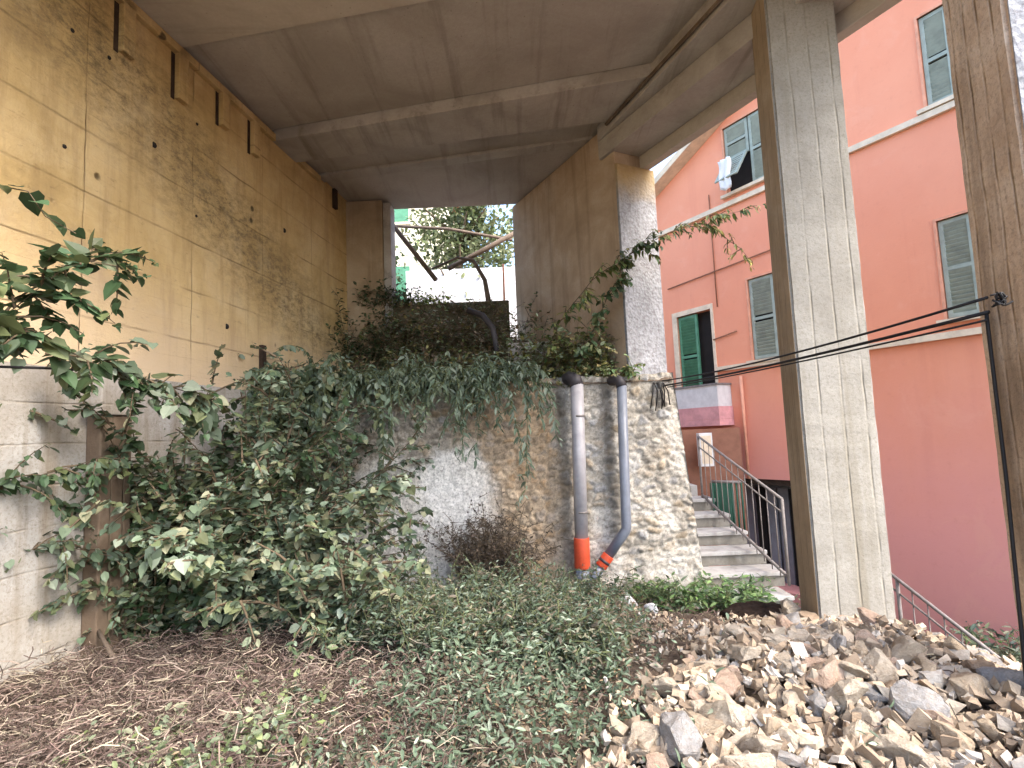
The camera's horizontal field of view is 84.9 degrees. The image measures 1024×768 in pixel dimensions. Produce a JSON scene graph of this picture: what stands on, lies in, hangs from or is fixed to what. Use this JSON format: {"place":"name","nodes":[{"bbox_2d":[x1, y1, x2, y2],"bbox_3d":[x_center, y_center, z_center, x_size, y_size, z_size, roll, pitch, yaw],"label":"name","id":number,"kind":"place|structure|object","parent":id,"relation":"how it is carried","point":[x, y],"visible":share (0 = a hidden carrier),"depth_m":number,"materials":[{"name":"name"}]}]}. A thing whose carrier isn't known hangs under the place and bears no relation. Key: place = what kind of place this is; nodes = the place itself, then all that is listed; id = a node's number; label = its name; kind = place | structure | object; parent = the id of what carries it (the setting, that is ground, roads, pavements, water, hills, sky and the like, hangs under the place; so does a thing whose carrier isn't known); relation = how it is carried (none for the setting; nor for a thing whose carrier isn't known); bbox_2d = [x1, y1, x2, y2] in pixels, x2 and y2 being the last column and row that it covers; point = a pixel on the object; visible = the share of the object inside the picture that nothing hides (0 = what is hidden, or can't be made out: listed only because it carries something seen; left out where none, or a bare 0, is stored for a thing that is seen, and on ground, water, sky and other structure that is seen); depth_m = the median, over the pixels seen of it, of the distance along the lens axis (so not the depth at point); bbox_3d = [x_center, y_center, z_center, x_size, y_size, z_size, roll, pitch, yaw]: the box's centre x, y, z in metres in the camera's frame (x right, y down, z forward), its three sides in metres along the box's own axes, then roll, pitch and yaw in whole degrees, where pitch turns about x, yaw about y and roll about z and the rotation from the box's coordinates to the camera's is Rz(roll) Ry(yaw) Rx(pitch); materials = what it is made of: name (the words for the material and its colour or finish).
{"place":"outdoors","nodes":[
{"label":"outdoors","id":0,"kind":"place"},
{"bbox_2d":[396,225,511,240],"bbox_3d":[-1.210,-2.947,10.926,2.452,0.303,0.064,-2,-5,-9],"label":"timber rail","id":1,"kind":"object","parent":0,"point":[449,229],"visible":0.79,"depth_m":10.91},
{"bbox_2d":[447,232,512,270],"bbox_3d":[-0.542,-2.615,10.890,1.470,0.793,0.097,-2,-5,0],"label":"timber brace","id":2,"kind":"object","parent":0,"point":[483,250],"visible":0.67,"depth_m":10.85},
{"bbox_2d":[331,375,671,393],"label":"terrace ground","id":3,"kind":"structure","parent":0,"point":[664,378],"depth_m":7.01,"materials":[{"name":"soil"}]},
{"bbox_2d":[234,345,396,540],"bbox_3d":[-2.684,0.761,6.588,2.826,2.503,1.401,-2,-5,0],"label":"creeper","id":4,"kind":"object","parent":3,"relation":"on","point":[329,384],"visible":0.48,"depth_m":6.44,"materials":[{"name":"green plant"}]},
{"bbox_2d":[346,200,395,367],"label":"return wall","id":5,"kind":"structure","parent":3,"relation":"on","point":[370,239],"depth_m":9.51,"materials":[{"name":"brown concrete"}]},
{"bbox_2d":[395,225,437,281],"bbox_3d":[-1.805,-2.428,10.124,0.917,1.235,0.085,-3,-5,7],"label":"leaning pole","id":6,"kind":"object","parent":5,"relation":"attached to","point":[417,256],"visible":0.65,"depth_m":10.07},
{"bbox_2d":[326,288,442,371],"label":"terrace bush","id":7,"kind":"object","parent":3,"relation":"on","point":[370,352],"visible":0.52,"depth_m":8.97,"materials":[{"name":"green plant"}]},
{"bbox_2d":[367,345,517,383],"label":"terrace bush","id":8,"kind":"object","parent":3,"relation":"on","point":[455,359],"visible":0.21,"depth_m":7.33,"materials":[{"name":"green plant"}]},
{"bbox_2d":[339,291,553,370],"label":"terrace bush","id":9,"kind":"object","parent":3,"relation":"on","point":[449,344],"visible":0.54,"depth_m":8.78,"materials":[{"name":"green plant"}]},
{"bbox_2d":[393,300,509,366],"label":"wall","id":10,"kind":"structure","parent":3,"relation":"on","point":[429,320],"depth_m":9.45,"materials":[{"name":"concrete"}]},
{"bbox_2d":[352,276,422,308],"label":"terrace bush","id":11,"kind":"object","parent":10,"relation":"on","point":[399,293],"visible":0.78,"depth_m":9.35,"materials":[{"name":"green plant"}]},
{"bbox_2d":[394,286,451,310],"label":"terrace bush","id":12,"kind":"object","parent":10,"relation":"on","point":[426,300],"visible":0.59,"depth_m":9.42,"materials":[{"name":"green plant"}]},
{"bbox_2d":[432,256,490,300],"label":"dead branch","id":13,"kind":"object","parent":10,"relation":"on","point":[484,279],"visible":0.88,"depth_m":9.97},
{"bbox_2d":[466,308,499,354],"bbox_3d":[-0.412,-0.787,8.273,0.584,0.772,0.137,-6,-6,35],"label":"black hose","id":14,"kind":"object","parent":3,"relation":"on","point":[486,320],"visible":0.88,"depth_m":8.21,"materials":[{"name":"rubber"}]},
{"bbox_2d":[479,322,574,379],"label":"terrace bush","id":15,"kind":"object","parent":3,"relation":"on","point":[511,347],"visible":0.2,"depth_m":7.84,"materials":[{"name":"green plant"}]},
{"bbox_2d":[503,309,620,386],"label":"terrace bush","id":16,"kind":"object","parent":3,"relation":"on","point":[560,353],"visible":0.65,"depth_m":7.19,"materials":[{"name":"green plant"}]},
{"bbox_2d":[573,229,662,370],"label":"climbing branch","id":17,"kind":"object","parent":16,"relation":"attached to","point":[647,246],"visible":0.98,"depth_m":6.93,"materials":[{"name":"green plant"}]},
{"bbox_2d":[534,203,766,376],"bbox_3d":[1.676,-1.102,6.914,2.921,1.872,0.583,-4,-5,15],"label":"climbing branch","id":18,"kind":"object","parent":16,"relation":"on","point":[613,268],"visible":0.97,"depth_m":6.93,"materials":[{"name":"green plant"}]},
{"bbox_2d":[512,134,666,376],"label":"pier wall","id":19,"kind":"structure","parent":3,"relation":"on","point":[581,215],"depth_m":7.79,"materials":[{"name":"concrete"}]},
{"bbox_2d":[132,0,901,208],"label":"concrete deck","id":20,"kind":"structure","parent":19,"relation":"on","point":[403,104],"depth_m":6.37,"materials":[{"name":"concrete"}]},
{"bbox_2d":[0,339,1019,767],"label":"ground","id":21,"kind":"structure","parent":0,"point":[672,657],"depth_m":3.23,"materials":[{"name":"soil"}]},
{"bbox_2d":[0,184,85,239],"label":"heart leaved branch","id":22,"kind":"object","parent":21,"relation":"on","point":[34,202],"visible":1,"depth_m":2.81,"materials":[{"name":"green plant"}]},
{"bbox_2d":[0,315,137,402],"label":"heart leaved branch","id":23,"kind":"object","parent":21,"relation":"on","point":[58,349],"visible":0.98,"depth_m":3.08,"materials":[{"name":"green plant"}]},
{"bbox_2d":[1,526,141,606],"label":"heart leaved branch","id":24,"kind":"object","parent":21,"relation":"on","point":[97,557],"visible":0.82,"depth_m":4.14,"materials":[{"name":"green plant"}]},
{"bbox_2d":[0,443,156,522],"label":"heart leaved branch","id":25,"kind":"object","parent":21,"relation":"on","point":[100,465],"visible":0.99,"depth_m":3.99,"materials":[{"name":"green plant"}]},
{"bbox_2d":[0,228,158,406],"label":"heart leaved branch","id":26,"kind":"object","parent":21,"relation":"on","point":[50,281],"visible":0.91,"depth_m":3.04,"materials":[{"name":"green plant"}]},
{"bbox_2d":[80,377,136,663],"bbox_3d":[-3.232,1.305,4.480,0.155,2.700,0.340,-3,-5,8],"label":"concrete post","id":27,"kind":"object","parent":21,"relation":"on","point":[97,446],"visible":0.28,"depth_m":4.42,"materials":[{"name":"paint"}]},
{"bbox_2d":[0,0,347,683],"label":"retaining wall","id":28,"kind":"structure","parent":21,"relation":"on","point":[127,124],"depth_m":5.10,"materials":[{"name":"concrete"}]},
{"bbox_2d":[231,366,281,471],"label":"creeper","id":29,"kind":"object","parent":28,"relation":"attached to","point":[256,372],"visible":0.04,"depth_m":6.45,"materials":[{"name":"green plant"}]},
{"bbox_2d":[27,383,347,652],"bbox_3d":[-3.582,1.185,4.955,3.633,2.408,2.113,2,-7,-37],"label":"leafy shrub","id":30,"kind":"object","parent":21,"relation":"on","point":[72,509],"visible":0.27,"depth_m":4.57,"materials":[{"name":"green plant"}]},
{"bbox_2d":[53,343,392,648],"bbox_3d":[-2.978,1.100,5.160,3.955,2.507,2.618,0,-6,-28],"label":"leafy shrub","id":31,"kind":"object","parent":21,"relation":"on","point":[219,458],"visible":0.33,"depth_m":4.66,"materials":[{"name":"green plant"}]},
{"bbox_2d":[36,337,243,447],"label":"heart leaved branch","id":32,"kind":"object","parent":31,"relation":"attached to","point":[204,409],"visible":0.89,"depth_m":4.20,"materials":[{"name":"green plant"}]},
{"bbox_2d":[29,344,433,645],"bbox_3d":[-2.728,0.967,4.927,4.036,2.726,3.474,-2,-5,0],"label":"leafy shrub","id":33,"kind":"object","parent":21,"relation":"on","point":[199,567],"visible":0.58,"depth_m":4.55,"materials":[{"name":"green plant"}]},
{"bbox_2d":[52,661,456,767],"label":"sparse weeds","id":34,"kind":"object","parent":21,"relation":"on","point":[258,734],"visible":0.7,"depth_m":2.72,"materials":[{"name":"green plant"}]},
{"bbox_2d":[129,483,396,649],"bbox_3d":[-1.950,1.530,4.630,1.956,1.383,1.437,-2,-5,-10],"label":"leafy shrub","id":35,"kind":"object","parent":21,"relation":"on","point":[294,534],"visible":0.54,"depth_m":4.60,"materials":[{"name":"green plant"}]},
{"bbox_2d":[151,343,434,574],"bbox_3d":[-2.867,1.139,6.005,4.200,2.875,3.708,-2,-5,0],"label":"leafy shrub","id":36,"kind":"object","parent":21,"relation":"on","point":[193,452],"visible":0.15,"depth_m":5.63,"materials":[{"name":"green plant"}]},
{"bbox_2d":[0,601,596,767],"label":"dry brushwood","id":37,"kind":"object","parent":21,"relation":"on","point":[138,655],"visible":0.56,"depth_m":3.19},
{"bbox_2d":[175,522,440,666],"bbox_3d":[-1.413,1.504,4.051,1.802,1.034,1.151,-2,-5,0],"label":"leafy shrub","id":38,"kind":"object","parent":21,"relation":"on","point":[334,597],"visible":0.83,"depth_m":3.95,"materials":[{"name":"green plant"}]},
{"bbox_2d":[282,573,471,664],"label":"weed clump","id":39,"kind":"object","parent":21,"relation":"on","point":[360,636],"visible":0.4,"depth_m":3.96,"materials":[{"name":"green plant"}]},
{"bbox_2d":[358,548,460,611],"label":"weed clump","id":40,"kind":"object","parent":21,"relation":"on","point":[404,576],"visible":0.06,"depth_m":5.46,"materials":[{"name":"green plant"}]},
{"bbox_2d":[172,572,652,767],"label":"withered weeds","id":41,"kind":"object","parent":21,"relation":"on","point":[511,724],"visible":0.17,"depth_m":2.95,"materials":[{"name":"green plant"}]},
{"bbox_2d":[394,207,457,303],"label":"pale house","id":42,"kind":"structure","parent":21,"relation":"on","point":[402,216],"depth_m":19.54,"materials":[{"name":"paint"}]},
{"bbox_2d":[366,553,528,669],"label":"weed clump","id":43,"kind":"object","parent":21,"relation":"on","point":[406,633],"visible":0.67,"depth_m":3.83,"materials":[{"name":"green plant"}]},
{"bbox_2d":[388,550,519,610],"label":"weed clump","id":44,"kind":"object","parent":21,"relation":"on","point":[453,578],"visible":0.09,"depth_m":5.22,"materials":[{"name":"green plant"}]},
{"bbox_2d":[395,205,514,300],"bbox_3d":[-1.110,-2.910,14.253,3.326,5.734,3.244,-4,-6,20],"label":"garden tree","id":45,"kind":"object","parent":21,"relation":"on","point":[462,217],"visible":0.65,"depth_m":13.76,"materials":[{"name":"green plant"}]},
{"bbox_2d":[406,267,517,336],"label":"garden wall","id":46,"kind":"structure","parent":21,"relation":"on","point":[452,283],"depth_m":13.28,"materials":[{"name":"paint"}]},
{"bbox_2d":[272,372,704,598],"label":"stone wall","id":47,"kind":"structure","parent":21,"relation":"on","point":[661,541],"depth_m":6.92,"materials":[{"name":"stone"}]},
{"bbox_2d":[307,346,487,456],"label":"creeper","id":48,"kind":"object","parent":47,"relation":"attached to","point":[418,379],"visible":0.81,"depth_m":6.65,"materials":[{"name":"green plant"}]},
{"bbox_2d":[438,351,564,510],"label":"creeper","id":49,"kind":"object","parent":47,"relation":"attached to","point":[505,373],"visible":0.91,"depth_m":6.57,"materials":[{"name":"green plant"}]},
{"bbox_2d":[559,371,589,594],"bbox_3d":[0.767,1.292,6.918,0.224,2.910,0.543,-1,-6,-17],"label":"drain pipe","id":50,"kind":"object","parent":47,"relation":"attached to","point":[573,381],"visible":0.78,"depth_m":6.71,"materials":[{"name":"grey plastic"}]},
{"bbox_2d":[589,375,630,583],"bbox_3d":[1.124,1.172,6.943,0.663,2.572,0.516,-2,-5,0],"label":"drain pipe","id":51,"kind":"object","parent":47,"relation":"attached to","point":[606,557],"visible":0.86,"depth_m":6.71,"materials":[{"name":"grey plastic"}]},
{"bbox_2d":[662,296,987,380],"bbox_3d":[2.148,-0.217,4.923,0.016,0.070,4.216,-2,-5,-7],"label":"cable","id":52,"kind":"object","parent":47,"relation":"attached to","point":[916,318],"visible":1,"depth_m":3.69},
{"bbox_2d":[664,310,989,385],"bbox_3d":[2.158,-0.163,4.918,0.020,0.062,4.214,-2,-5,-7],"label":"cable","id":53,"kind":"object","parent":47,"relation":"attached to","point":[898,334],"visible":1,"depth_m":3.70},
{"bbox_2d":[667,319,987,387],"bbox_3d":[2.172,-0.140,4.916,0.012,0.058,4.208,-2,-5,-7],"label":"cable","id":54,"kind":"object","parent":47,"relation":"attached to","point":[962,325],"visible":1,"depth_m":3.71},
{"bbox_2d":[406,489,572,591],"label":"dead bush","id":55,"kind":"object","parent":21,"relation":"on","point":[486,556],"visible":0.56,"depth_m":6.45,"materials":[{"name":"brown plant"}]},
{"bbox_2d":[425,538,599,645],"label":"weed clump","id":56,"kind":"object","parent":21,"relation":"on","point":[524,585],"visible":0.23,"depth_m":4.47,"materials":[{"name":"green plant"}]},
{"bbox_2d":[187,567,893,767],"bbox_3d":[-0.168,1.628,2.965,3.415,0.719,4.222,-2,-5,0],"label":"ground weeds","id":57,"kind":"object","parent":21,"relation":"on","point":[556,762],"visible":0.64,"depth_m":2.91,"materials":[{"name":"green plant"}]},
{"bbox_2d":[464,569,658,684],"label":"weed clump","id":58,"kind":"object","parent":21,"relation":"on","point":[564,618],"visible":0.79,"depth_m":3.65,"materials":[{"name":"green plant"}]},
{"bbox_2d":[517,556,646,614],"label":"weed clump","id":59,"kind":"object","parent":21,"relation":"on","point":[594,581],"visible":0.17,"depth_m":5.40,"materials":[{"name":"green plant"}]},
{"bbox_2d":[597,571,680,607],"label":"weed clump","id":60,"kind":"object","parent":21,"relation":"on","point":[646,595],"visible":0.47,"depth_m":6.32,"materials":[{"name":"green plant"}]},
{"bbox_2d":[651,676,678,704],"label":"broken stone","id":61,"kind":"object","parent":21,"relation":"on","point":[662,685],"visible":0.56,"depth_m":2.99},
{"bbox_2d":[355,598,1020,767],"bbox_3d":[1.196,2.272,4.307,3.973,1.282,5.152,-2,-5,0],"label":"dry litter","id":62,"kind":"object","parent":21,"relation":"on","point":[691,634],"visible":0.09,"depth_m":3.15,"materials":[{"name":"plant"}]},
{"bbox_2d":[642,570,778,613],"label":"weed clump","id":63,"kind":"object","parent":21,"relation":"on","point":[725,599],"visible":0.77,"depth_m":6.33,"materials":[{"name":"green plant"}]},
{"bbox_2d":[492,600,945,713],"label":"scattered chips","id":64,"kind":"object","parent":21,"relation":"on","point":[673,629],"visible":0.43,"depth_m":4.05,"materials":[{"name":"stone"}]},
{"bbox_2d":[699,699,746,739],"bbox_3d":[0.989,1.582,2.649,0.166,0.115,0.225,-37,-4,-40],"label":"broken stone","id":65,"kind":"object","parent":21,"relation":"on","point":[730,713],"visible":0.65,"depth_m":2.60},
{"bbox_2d":[690,483,794,603],"bbox_3d":[2.560,2.567,9.101,2.223,1.640,4.924,-2,-5,-9],"label":"outdoor stairs","id":66,"kind":"structure","parent":21,"relation":"on","point":[725,550],"depth_m":8.11,"materials":[{"name":"concrete"}]},
{"bbox_2d":[682,428,747,535],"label":"stairhead wall","id":67,"kind":"structure","parent":66,"relation":"on","point":[726,442],"depth_m":10.35,"materials":[{"name":"paint"}]},
{"bbox_2d":[696,433,713,466],"bbox_3d":[3.499,1.188,10.141,0.240,0.600,0.158,-2,-5,0],"label":"meter box","id":68,"kind":"object","parent":67,"relation":"attached to","point":[707,437],"visible":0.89,"depth_m":10.07,"materials":[{"name":"white metal"}]},
{"bbox_2d":[710,480,745,529],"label":"green gate","id":69,"kind":"structure","parent":66,"relation":"on","point":[725,498],"depth_m":9.39,"materials":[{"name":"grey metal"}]},
{"bbox_2d":[697,435,790,585],"bbox_3d":[3.400,1.744,8.462,0.043,1.948,2.357,-2,-5,-7],"label":"stair railing","id":70,"kind":"object","parent":66,"relation":"on","point":[765,555],"visible":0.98,"depth_m":8.16,"materials":[{"name":"grey metal"}]},
{"bbox_2d":[719,601,782,625],"bbox_3d":[2.256,2.113,5.013,0.720,0.317,0.512,-2,-5,0],"label":"soil heap","id":71,"kind":"object","parent":21,"relation":"on","point":[749,608],"visible":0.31,"depth_m":4.97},
{"bbox_2d":[577,611,1023,767],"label":"stone fragments","id":72,"kind":"object","parent":21,"relation":"on","point":[1007,714],"visible":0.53,"depth_m":2.69,"materials":[{"name":"stone"}]},
{"bbox_2d":[625,720,659,764],"bbox_3d":[0.592,1.617,2.530,0.170,0.109,0.204,-25,-8,26],"label":"broken stone","id":73,"kind":"object","parent":72,"relation":"on","point":[646,734],"visible":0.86,"depth_m":2.50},
{"bbox_2d":[659,710,702,766],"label":"broken stone","id":74,"kind":"object","parent":72,"relation":"on","point":[679,732],"visible":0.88,"depth_m":2.42,"materials":[{"name":"stone"}]},
{"bbox_2d":[688,710,725,756],"bbox_3d":[0.847,1.607,2.578,0.212,0.086,0.214,-28,0,-29],"label":"broken stone","id":75,"kind":"object","parent":72,"relation":"on","point":[704,724],"visible":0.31,"depth_m":2.57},
{"bbox_2d":[713,668,741,698],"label":"broken stone","id":76,"kind":"object","parent":72,"relation":"on","point":[727,681],"visible":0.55,"depth_m":2.96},
{"bbox_2d":[728,644,761,661],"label":"broken stone","id":77,"kind":"object","parent":72,"relation":"on","point":[744,653],"visible":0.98,"depth_m":3.14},
{"bbox_2d":[720,753,775,767],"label":"broken stone","id":78,"kind":"object","parent":72,"relation":"on","point":[758,760],"visible":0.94,"depth_m":2.22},
{"bbox_2d":[735,733,781,752],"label":"broken stone","id":79,"kind":"object","parent":72,"relation":"on","point":[755,742],"visible":0.58,"depth_m":2.37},
{"bbox_2d":[773,652,797,677],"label":"broken stone","id":80,"kind":"object","parent":72,"relation":"on","point":[784,660],"visible":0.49,"depth_m":3.01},
{"bbox_2d":[804,659,844,689],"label":"broken stone","id":81,"kind":"object","parent":72,"relation":"on","point":[830,674],"visible":0.65,"depth_m":2.81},
{"bbox_2d":[852,703,879,731],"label":"broken stone","id":82,"kind":"object","parent":72,"relation":"on","point":[870,717],"visible":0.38,"depth_m":2.58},
{"bbox_2d":[891,634,926,663],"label":"broken stone","id":83,"kind":"object","parent":72,"relation":"on","point":[907,648],"visible":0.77,"depth_m":3.01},
{"bbox_2d":[889,678,950,729],"bbox_3d":[1.862,1.472,2.574,0.210,0.097,0.220,-24,36,-3],"label":"broken stone","id":84,"kind":"object","parent":72,"relation":"on","point":[909,698],"visible":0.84,"depth_m":2.56,"materials":[{"name":"stone"}]},
{"bbox_2d":[948,672,992,701],"bbox_3d":[2.236,1.476,2.742,0.181,0.104,0.129,1,-28,-32],"label":"broken stone","id":85,"kind":"object","parent":72,"relation":"on","point":[960,682],"visible":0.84,"depth_m":2.71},
{"bbox_2d":[976,718,1004,745],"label":"broken stone","id":86,"kind":"object","parent":72,"relation":"on","point":[989,729],"visible":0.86,"depth_m":2.40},
{"bbox_2d":[976,666,1023,688],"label":"broken stone","id":87,"kind":"object","parent":72,"relation":"on","point":[1004,674],"visible":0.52,"depth_m":2.80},
{"bbox_2d":[807,686,827,717],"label":"broken stone","id":88,"kind":"object","parent":21,"relation":"on","point":[816,698],"visible":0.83,"depth_m":2.70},
{"bbox_2d":[751,0,895,619],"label":"concrete pillar","id":89,"kind":"structure","parent":21,"relation":"on","point":[842,545],"depth_m":4.71,"materials":[{"name":"concrete"}]},
{"bbox_2d":[654,0,1019,652],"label":"apartment building","id":90,"kind":"structure","parent":21,"relation":"on","point":[946,530],"depth_m":8.34,"materials":[{"name":"pink paint"}]},
{"bbox_2d":[672,303,718,386],"bbox_3d":[3.821,-0.636,11.559,0.178,1.851,1.062,1,-6,-31],"label":"balcony door","id":91,"kind":"structure","parent":90,"relation":"in","point":[697,346],"depth_m":11.57,"materials":[{"name":"wood"}]},
{"bbox_2d":[717,156,731,190],"bbox_3d":[3.987,-3.922,10.519,0.070,0.621,0.312,1,-6,-31],"label":"laundry","id":92,"kind":"object","parent":90,"relation":"hanging from","point":[725,184],"visible":1,"depth_m":10.50,"materials":[{"name":"white fabric"}]},
{"bbox_2d":[715,107,763,199],"bbox_3d":[4.334,-4.378,10.425,0.543,1.432,1.268,1,-6,-31],"label":"window","id":93,"kind":"structure","parent":90,"relation":"in","point":[742,140],"depth_m":10.60,"materials":[{"name":"wood"}]},
{"bbox_2d":[745,271,779,363],"bbox_3d":[4.723,-1.229,9.999,0.240,1.618,1.213,1,-6,-31],"label":"window","id":94,"kind":"structure","parent":90,"relation":"in","point":[761,291],"depth_m":10.24,"materials":[{"name":"wood"}]},
{"bbox_2d":[913,2,953,115],"bbox_3d":[6.111,-4.635,7.774,0.240,1.466,0.909,1,-6,-31],"label":"window","id":95,"kind":"structure","parent":90,"relation":"in","point":[935,52],"depth_m":7.96,"materials":[{"name":"wood"}]},
{"bbox_2d":[932,209,979,322],"bbox_3d":[6.194,-1.617,7.481,0.150,1.499,0.988,1,-6,-31],"label":"window","id":96,"kind":"structure","parent":90,"relation":"in","point":[954,235],"depth_m":7.70,"materials":[{"name":"wood"}]},
{"bbox_2d":[823,678,868,718],"bbox_3d":[1.616,1.524,2.722,0.135,0.241,0.119,22,18,5],"label":"broken stone","id":97,"kind":"object","parent":21,"relation":"on","point":[841,692],"visible":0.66,"depth_m":2.68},
{"bbox_2d":[862,647,898,683],"bbox_3d":[1.891,1.483,2.905,0.175,0.113,0.177,-41,11,7],"label":"broken stone","id":98,"kind":"object","parent":21,"relation":"on","point":[882,664],"visible":0.65,"depth_m":2.86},
{"bbox_2d":[867,734,933,767],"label":"broken stone","id":99,"kind":"object","parent":21,"relation":"on","point":[893,746],"visible":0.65,"depth_m":2.31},
{"bbox_2d":[891,572,1000,657],"bbox_3d":[4.494,2.900,5.757,0.043,2.271,2.239,-1,-6,-18],"label":"stair railing","id":100,"kind":"object","parent":21,"relation":"on","point":[898,582],"visible":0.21,"depth_m":5.94,"materials":[{"name":"grey metal"}]},
{"bbox_2d":[930,720,974,754],"bbox_3d":[1.882,1.526,2.399,0.108,0.111,0.148,31,-7,-13],"label":"broken stone","id":101,"kind":"object","parent":21,"relation":"on","point":[938,728],"visible":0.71,"depth_m":2.38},
{"bbox_2d":[942,0,1023,669],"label":"concrete pillar","id":102,"kind":"structure","parent":21,"relation":"on","point":[985,40],"depth_m":2.84,"materials":[{"name":"concrete"}]},
{"bbox_2d":[984,314,1023,675],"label":"cable","id":103,"kind":"object","parent":102,"relation":"attached to","point":[1007,491],"visible":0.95,"depth_m":2.79,"materials":[{"name":"rubber"}]},
{"bbox_2d":[946,620,1021,662],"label":"weed clump","id":104,"kind":"object","parent":21,"relation":"on","point":[1014,651],"visible":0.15,"depth_m":6.52,"materials":[{"name":"green plant"}]},
{"bbox_2d":[463,152,675,267],"label":"sky","id":105,"kind":"structure","parent":0,"point":[656,169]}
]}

